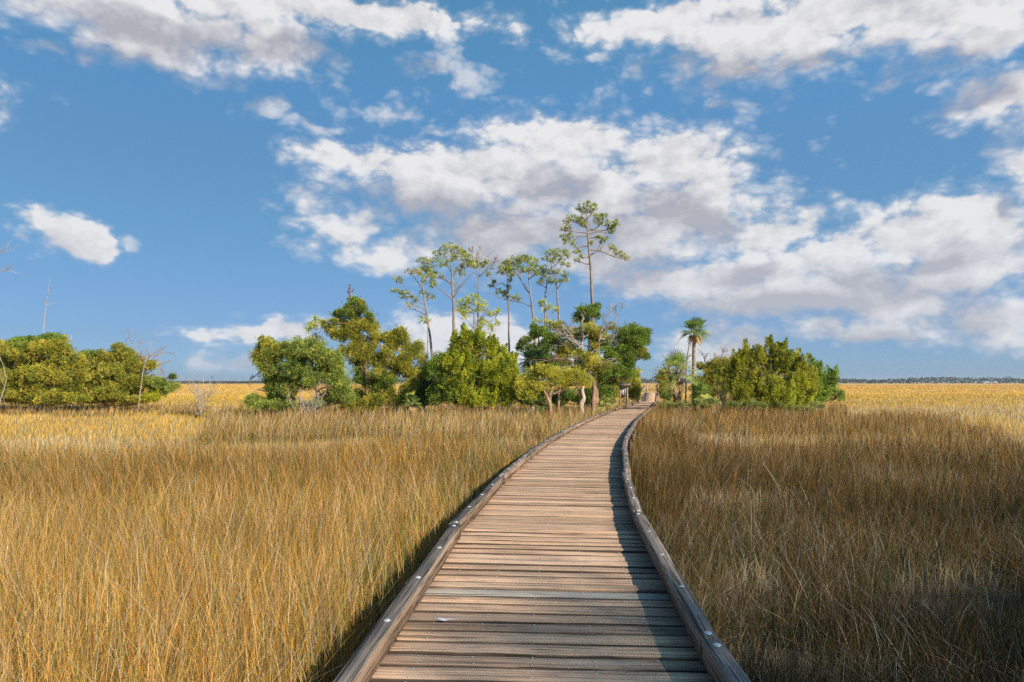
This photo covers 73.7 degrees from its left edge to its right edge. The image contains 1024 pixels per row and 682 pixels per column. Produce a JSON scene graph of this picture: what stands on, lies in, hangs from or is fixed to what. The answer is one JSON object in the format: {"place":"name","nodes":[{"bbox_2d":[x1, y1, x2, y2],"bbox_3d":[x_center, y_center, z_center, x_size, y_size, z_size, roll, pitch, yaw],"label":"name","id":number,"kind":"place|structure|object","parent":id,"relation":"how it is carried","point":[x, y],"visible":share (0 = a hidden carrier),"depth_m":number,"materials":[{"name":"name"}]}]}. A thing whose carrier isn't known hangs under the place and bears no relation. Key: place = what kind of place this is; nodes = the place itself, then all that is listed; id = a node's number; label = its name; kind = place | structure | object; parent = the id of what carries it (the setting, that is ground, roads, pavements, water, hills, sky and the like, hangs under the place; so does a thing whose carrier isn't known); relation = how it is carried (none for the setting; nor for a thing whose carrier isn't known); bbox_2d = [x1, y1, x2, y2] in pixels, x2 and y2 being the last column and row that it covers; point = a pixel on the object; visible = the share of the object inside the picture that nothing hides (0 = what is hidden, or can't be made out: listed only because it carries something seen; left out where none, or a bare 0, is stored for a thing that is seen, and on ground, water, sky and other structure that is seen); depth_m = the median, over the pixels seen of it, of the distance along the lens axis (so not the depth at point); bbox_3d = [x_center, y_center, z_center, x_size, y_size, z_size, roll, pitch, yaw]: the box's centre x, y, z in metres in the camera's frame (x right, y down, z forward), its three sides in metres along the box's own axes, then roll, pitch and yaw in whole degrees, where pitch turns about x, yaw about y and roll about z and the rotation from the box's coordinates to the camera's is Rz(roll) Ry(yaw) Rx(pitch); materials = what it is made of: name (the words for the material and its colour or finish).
{"place":"outdoors","nodes":[
{"label":"outdoors","id":0,"kind":"place"},
{"bbox_2d":[0,383,1023,681],"bbox_3d":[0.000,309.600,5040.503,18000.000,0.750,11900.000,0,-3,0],"label":"ground","id":1,"kind":"structure","parent":0,"point":[728,587],"depth_m":24.13,"materials":[{"name":"brown soil"}]},
{"bbox_2d":[0,358,7,404],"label":"dead tree","id":2,"kind":"object","parent":1,"relation":"on","point":[3,384],"visible":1,"depth_m":51.89,"materials":[{"name":"grey wood"}]},
{"bbox_2d":[0,240,20,273],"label":"dead tree","id":3,"kind":"object","parent":1,"relation":"on","point":[9,269],"visible":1,"depth_m":34.30,"materials":[{"name":"grey wood"}]},
{"bbox_2d":[0,330,94,413],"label":"cedar tree","id":4,"kind":"object","parent":1,"relation":"on","point":[56,374],"visible":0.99,"depth_m":54.07,"materials":[{"name":"green plant"}]},
{"bbox_2d":[43,282,55,333],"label":"dead tree","id":5,"kind":"object","parent":1,"relation":"on","point":[45,308],"visible":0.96,"depth_m":56.25,"materials":[{"name":"grey wood"}]},
{"bbox_2d":[76,328,182,409],"bbox_3d":[-32.338,2.531,56.682,9.840,7.239,4.744,0,-3,0],"label":"cedar tree","id":6,"kind":"object","parent":1,"relation":"on","point":[113,383],"visible":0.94,"depth_m":56.38,"materials":[{"name":"green plant"}]},
{"bbox_2d":[137,333,155,412],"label":"dead tree","id":7,"kind":"object","parent":1,"relation":"on","point":[143,370],"visible":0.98,"depth_m":55.95,"materials":[{"name":"grey wood"}]},
{"bbox_2d":[180,365,224,416],"bbox_3d":[-22.959,3.648,49.749,3.273,3.797,2.304,1,-4,-9],"label":"dead shrub","id":8,"kind":"object","parent":1,"relation":"on","point":[197,401],"visible":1,"depth_m":49.80,"materials":[{"name":"grey plant"}]},
{"bbox_2d":[238,331,361,418],"bbox_3d":[-13.234,2.331,42.880,7.713,5.987,3.624,0,-3,0],"label":"cedar tree","id":9,"kind":"object","parent":1,"relation":"on","point":[269,355],"visible":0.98,"depth_m":42.46,"materials":[{"name":"green plant"}]},
{"bbox_2d":[287,387,327,419],"bbox_3d":[-12.496,3.819,41.410,2.573,2.449,2.533,-1,-4,17],"label":"dead shrub","id":10,"kind":"object","parent":1,"relation":"on","point":[307,406],"visible":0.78,"depth_m":41.37,"materials":[{"name":"grey wood"}]},
{"bbox_2d":[305,316,327,338],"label":"pine tree","id":11,"kind":"object","parent":1,"relation":"on","point":[311,324],"visible":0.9,"depth_m":46.09,"materials":[{"name":"green plant"}]},
{"bbox_2d":[322,284,428,414],"bbox_3d":[-9.086,0.926,45.484,7.310,9.076,3.797,0,-3,0],"label":"cedar tree","id":12,"kind":"object","parent":1,"relation":"on","point":[378,379],"visible":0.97,"depth_m":44.77,"materials":[{"name":"green plant"}]},
{"bbox_2d":[402,391,422,413],"bbox_3d":[-6.258,4.144,42.834,1.451,2.155,1.463,3,-5,-45],"label":"palmetto","id":13,"kind":"object","parent":1,"relation":"on","point":[409,396],"visible":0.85,"depth_m":42.68,"materials":[{"name":"green plant"}]},
{"bbox_2d":[389,267,437,356],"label":"pine tree","id":14,"kind":"object","parent":1,"relation":"on","point":[424,295],"visible":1,"depth_m":58.26,"materials":[{"name":"green plant"}]},
{"bbox_2d":[410,351,445,411],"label":"cedar tree","id":15,"kind":"object","parent":1,"relation":"on","point":[420,392],"visible":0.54,"depth_m":46.49,"materials":[{"name":"green plant"}]},
{"bbox_2d":[427,327,429,407],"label":"dead tree","id":16,"kind":"object","parent":1,"relation":"on","point":[427,343],"visible":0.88,"depth_m":57.06,"materials":[{"name":"grey wood"}]},
{"bbox_2d":[415,241,475,406],"bbox_3d":[-5.880,-1.341,60.240,5.755,15.324,2.358,0,-3,0],"label":"pine tree","id":17,"kind":"object","parent":1,"relation":"on","point":[468,261],"visible":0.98,"depth_m":60.39,"materials":[{"name":"green plant"}]},
{"bbox_2d":[424,322,520,413],"bbox_3d":[-2.379,2.029,43.147,6.382,6.510,3.656,0,-3,0],"label":"cedar tree","id":18,"kind":"object","parent":1,"relation":"on","point":[464,368],"visible":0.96,"depth_m":42.50,"materials":[{"name":"green plant"}]},
{"bbox_2d":[455,292,501,385],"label":"pine tree","id":19,"kind":"object","parent":1,"relation":"on","point":[465,305],"visible":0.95,"depth_m":55.23,"materials":[{"name":"green plant"}]},
{"bbox_2d":[467,245,499,326],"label":"pine tree","id":20,"kind":"object","parent":1,"relation":"on","point":[479,264],"visible":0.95,"depth_m":63.39,"materials":[{"name":"green plant"}]},
{"bbox_2d":[485,261,521,404],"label":"pine tree","id":21,"kind":"object","parent":1,"relation":"on","point":[506,293],"visible":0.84,"depth_m":59.29,"materials":[{"name":"green plant"}]},
{"bbox_2d":[0,398,1022,459],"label":"rush beyond","id":22,"kind":"object","parent":1,"relation":"on","point":[228,419],"visible":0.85,"depth_m":33.50,"materials":[{"name":"yellow plant"}]},
{"bbox_2d":[0,413,1023,681],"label":"rush","id":23,"kind":"object","parent":1,"relation":"on","point":[340,491],"visible":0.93,"depth_m":8.44,"materials":[{"name":"brown plant"}]},
{"bbox_2d":[0,392,1023,601],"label":"cordgrass","id":24,"kind":"object","parent":1,"relation":"on","point":[1011,412],"visible":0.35,"depth_m":36.74,"materials":[{"name":"yellow plant"}]},
{"bbox_2d":[499,254,541,380],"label":"pine tree","id":25,"kind":"object","parent":1,"relation":"on","point":[518,260],"visible":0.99,"depth_m":57.35,"materials":[{"name":"green plant"}]},
{"bbox_2d":[517,347,548,415],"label":"palm tree","id":26,"kind":"object","parent":1,"relation":"on","point":[529,354],"visible":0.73,"depth_m":45.66,"materials":[{"name":"green plant"}]},
{"bbox_2d":[332,400,750,681],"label":"boardwalk","id":27,"kind":"structure","parent":1,"relation":"on","point":[551,560],"depth_m":5.77,"materials":[{"name":"brown wood"}]},
{"bbox_2d":[515,322,569,381],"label":"cedar tree","id":28,"kind":"object","parent":1,"relation":"on","point":[548,340],"visible":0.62,"depth_m":52.89,"materials":[{"name":"green plant"}]},
{"bbox_2d":[534,395,553,420],"bbox_3d":[1.836,4.101,41.834,1.435,2.124,1.606,2,-4,-31],"label":"palmetto","id":29,"kind":"object","parent":1,"relation":"on","point":[543,400],"visible":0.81,"depth_m":41.54,"materials":[{"name":"green plant"}]},
{"bbox_2d":[536,264,556,382],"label":"pine tree","id":30,"kind":"object","parent":1,"relation":"on","point":[544,270],"visible":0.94,"depth_m":60.36,"materials":[{"name":"green plant"}]},
{"bbox_2d":[532,298,560,405],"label":"pine tree","id":31,"kind":"object","parent":1,"relation":"on","point":[555,310],"visible":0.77,"depth_m":54.15,"materials":[{"name":"green plant"}]},
{"bbox_2d":[543,390,552,417],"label":"tree trunk","id":32,"kind":"object","parent":1,"relation":"on","point":[548,400],"visible":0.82,"depth_m":41.27,"materials":[{"name":"brown wood"}]},
{"bbox_2d":[509,356,595,415],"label":"cedar tree","id":33,"kind":"object","parent":1,"relation":"on","point":[529,390],"visible":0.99,"depth_m":41.74,"materials":[{"name":"green plant"}]},
{"bbox_2d":[541,247,570,408],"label":"pine tree","id":34,"kind":"object","parent":1,"relation":"on","point":[555,253],"visible":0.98,"depth_m":62.45,"materials":[{"name":"green plant"}]},
{"bbox_2d":[557,386,559,409],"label":"tree trunk","id":35,"kind":"object","parent":1,"relation":"on","point":[558,400],"visible":0.39,"depth_m":46.77,"materials":[{"name":"brown wood"}]},
{"bbox_2d":[535,380,616,408],"bbox_3d":[4.406,4.270,52.036,7.214,3.120,2.756,0,-3,0],"label":"bush","id":36,"kind":"object","parent":1,"relation":"on","point":[570,393],"visible":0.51,"depth_m":51.44,"materials":[{"name":"green plant"}]},
{"bbox_2d":[543,300,623,415],"bbox_3d":[4.598,1.278,43.925,5.173,8.154,2.984,0,-3,0],"label":"cedar tree","id":37,"kind":"object","parent":1,"relation":"on","point":[582,358],"visible":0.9,"depth_m":43.80,"materials":[{"name":"green plant"}]},
{"bbox_2d":[563,302,612,408],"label":"cedar tree","id":38,"kind":"object","parent":1,"relation":"on","point":[589,310],"visible":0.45,"depth_m":51.93,"materials":[{"name":"green plant"}]},
{"bbox_2d":[558,199,630,381],"bbox_3d":[6.833,-2.842,56.268,6.179,17.830,1.812,0,-3,0],"label":"pine tree","id":39,"kind":"object","parent":1,"relation":"on","point":[610,226],"visible":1,"depth_m":56.56,"materials":[{"name":"green plant"}]},
{"bbox_2d":[591,372,597,415],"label":"tree trunk","id":40,"kind":"object","parent":1,"relation":"on","point":[593,396],"visible":0.69,"depth_m":45.25,"materials":[{"name":"brown wood"}]},
{"bbox_2d":[175,376,1023,383],"bbox_3d":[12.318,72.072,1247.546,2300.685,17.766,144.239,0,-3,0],"label":"woods","id":41,"kind":"object","parent":1,"relation":"on","point":[950,379],"visible":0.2,"depth_m":1226.02,"materials":[{"name":"green plant"}]},
{"bbox_2d":[595,395,612,413],"bbox_3d":[5.887,4.318,43.852,1.283,1.929,1.371,0,-3,0],"label":"palmetto","id":42,"kind":"object","parent":1,"relation":"on","point":[602,399],"visible":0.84,"depth_m":43.69,"materials":[{"name":"green plant"}]},
{"bbox_2d":[590,319,654,408],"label":"cedar tree","id":43,"kind":"object","parent":1,"relation":"on","point":[634,339],"visible":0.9,"depth_m":45.60,"materials":[{"name":"green plant"}]},
{"bbox_2d":[617,383,630,406],"bbox_3d":[9.507,4.885,57.810,1.100,2.689,0.700,-1,-4,18],"label":"notice board","id":44,"kind":"object","parent":1,"relation":"on","point":[623,392],"visible":0.9,"depth_m":57.81,"materials":[{"name":"brown wood"}]},
{"bbox_2d":[610,366,643,402],"bbox_3d":[9.578,4.161,59.719,4.206,4.269,2.611,0,-3,0],"label":"bush","id":45,"kind":"object","parent":1,"relation":"on","point":[635,391],"visible":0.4,"depth_m":59.61,"materials":[{"name":"green plant"}]},
{"bbox_2d":[641,392,671,403],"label":"lookout platform","id":46,"kind":"structure","parent":1,"relation":"on","point":[650,396],"depth_m":76.45,"materials":[{"name":"brown wood"}]},
{"bbox_2d":[639,385,644,399],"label":"railing","id":47,"kind":"object","parent":46,"relation":"on","point":[642,393],"visible":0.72,"depth_m":82.42,"materials":[{"name":"brown wood"}]},
{"bbox_2d":[640,385,658,391],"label":"railing","id":48,"kind":"object","parent":46,"relation":"on","point":[647,388],"visible":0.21,"depth_m":103.82,"materials":[{"name":"brown wood"}]},
{"bbox_2d":[654,366,673,402],"bbox_3d":[13.049,4.141,57.940,2.180,4.094,1.425,2,-4,-25],"label":"bush","id":49,"kind":"object","parent":1,"relation":"on","point":[662,396],"visible":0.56,"depth_m":57.67,"materials":[{"name":"green plant"}]},
{"bbox_2d":[660,399,677,409],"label":"shrub","id":50,"kind":"object","parent":1,"relation":"on","point":[667,403],"visible":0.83,"depth_m":43.32,"materials":[{"name":"green plant"}]},
{"bbox_2d":[648,349,702,410],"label":"palm tree","id":51,"kind":"object","parent":1,"relation":"on","point":[675,384],"visible":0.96,"depth_m":45.60,"materials":[{"name":"green plant"}]},
{"bbox_2d":[674,399,693,410],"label":"shrub","id":52,"kind":"object","parent":1,"relation":"on","point":[682,402],"visible":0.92,"depth_m":42.68,"materials":[{"name":"green plant"}]},
{"bbox_2d":[685,333,689,406],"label":"dead tree","id":53,"kind":"object","parent":1,"relation":"on","point":[686,373],"visible":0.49,"depth_m":52.42,"materials":[{"name":"grey wood"}]},
{"bbox_2d":[678,316,712,410],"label":"palm tree","id":54,"kind":"object","parent":1,"relation":"on","point":[692,325],"visible":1,"depth_m":49.90,"materials":[{"name":"green plant"}]},
{"bbox_2d":[687,381,711,411],"bbox_3d":[12.364,3.958,44.811,1.671,2.768,1.917,-2,-4,24],"label":"palmetto","id":55,"kind":"object","parent":1,"relation":"on","point":[702,387],"visible":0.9,"depth_m":44.69,"materials":[{"name":"green plant"}]},
{"bbox_2d":[692,398,708,411],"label":"shrub","id":56,"kind":"object","parent":1,"relation":"on","point":[698,402],"visible":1,"depth_m":42.66,"materials":[{"name":"green plant"}]},
{"bbox_2d":[700,400,710,410],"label":"shrub","id":57,"kind":"object","parent":1,"relation":"on","point":[702,406],"visible":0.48,"depth_m":43.99,"materials":[{"name":"green plant"}]},
{"bbox_2d":[687,347,731,406],"bbox_3d":[14.711,3.084,49.742,3.691,5.210,2.536,1,-4,-22],"label":"bush","id":58,"kind":"object","parent":1,"relation":"on","point":[715,365],"visible":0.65,"depth_m":49.49,"materials":[{"name":"green plant"}]},
{"bbox_2d":[703,395,720,405],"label":"shrub","id":59,"kind":"object","parent":1,"relation":"on","point":[711,400],"visible":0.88,"depth_m":43.75,"materials":[{"name":"green plant"}]},
{"bbox_2d":[711,373,730,411],"bbox_3d":[14.110,3.578,45.757,1.629,3.446,2.334,-2,-4,34],"label":"dead shrub","id":60,"kind":"object","parent":1,"relation":"on","point":[722,399],"visible":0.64,"depth_m":45.78,"materials":[{"name":"brown plant"}]},
{"bbox_2d":[724,400,740,416],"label":"shrub","id":61,"kind":"object","parent":1,"relation":"on","point":[732,405],"visible":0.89,"depth_m":42.86,"materials":[{"name":"green plant"}]},
{"bbox_2d":[741,398,761,412],"bbox_3d":[15.140,4.425,43.125,1.429,1.719,0.756,1,-4,-17],"label":"shrub","id":62,"kind":"object","parent":1,"relation":"on","point":[750,403],"visible":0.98,"depth_m":43.03,"materials":[{"name":"green plant"}]},
{"bbox_2d":[754,400,770,412],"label":"shrub","id":63,"kind":"object","parent":1,"relation":"on","point":[761,404],"visible":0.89,"depth_m":42.84,"materials":[{"name":"green plant"}]},
{"bbox_2d":[720,333,827,419],"bbox_3d":[17.088,2.455,45.101,6.871,5.903,3.466,0,-3,0],"label":"cedar tree","id":64,"kind":"object","parent":1,"relation":"on","point":[758,373],"visible":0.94,"depth_m":44.54,"materials":[{"name":"green plant"}]},
{"bbox_2d":[775,400,787,410],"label":"shrub","id":65,"kind":"object","parent":1,"relation":"on","point":[781,406],"visible":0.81,"depth_m":43.78,"materials":[{"name":"green plant"}]},
{"bbox_2d":[789,404,805,419],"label":"shrub","id":66,"kind":"object","parent":1,"relation":"on","point":[796,406],"visible":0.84,"depth_m":42.51,"materials":[{"name":"green plant"}]},
{"bbox_2d":[803,405,814,414],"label":"shrub","id":67,"kind":"object","parent":1,"relation":"on","point":[808,408],"visible":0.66,"depth_m":42.48,"materials":[{"name":"green plant"}]},
{"bbox_2d":[806,400,825,408],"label":"shrub","id":68,"kind":"object","parent":1,"relation":"on","point":[815,405],"visible":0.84,"depth_m":44.09,"materials":[{"name":"green plant"}]},
{"bbox_2d":[807,353,848,411],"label":"cedar tree","id":69,"kind":"object","parent":1,"relation":"on","point":[829,380],"visible":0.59,"depth_m":47.61,"materials":[{"name":"green plant"}]},
{"bbox_2d":[0,0,1023,382],"label":"sky","id":70,"kind":"structure","parent":0,"point":[841,180],"materials":[{"name":"blue"}]},
{"bbox_2d":[144,384,1023,399],"bbox_3d":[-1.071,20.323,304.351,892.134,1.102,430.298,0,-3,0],"label":"marsh grass","id":71,"kind":"structure","parent":0,"point":[919,387],"depth_m":167.34,"materials":[{"name":"yellow plant"}]}
]}

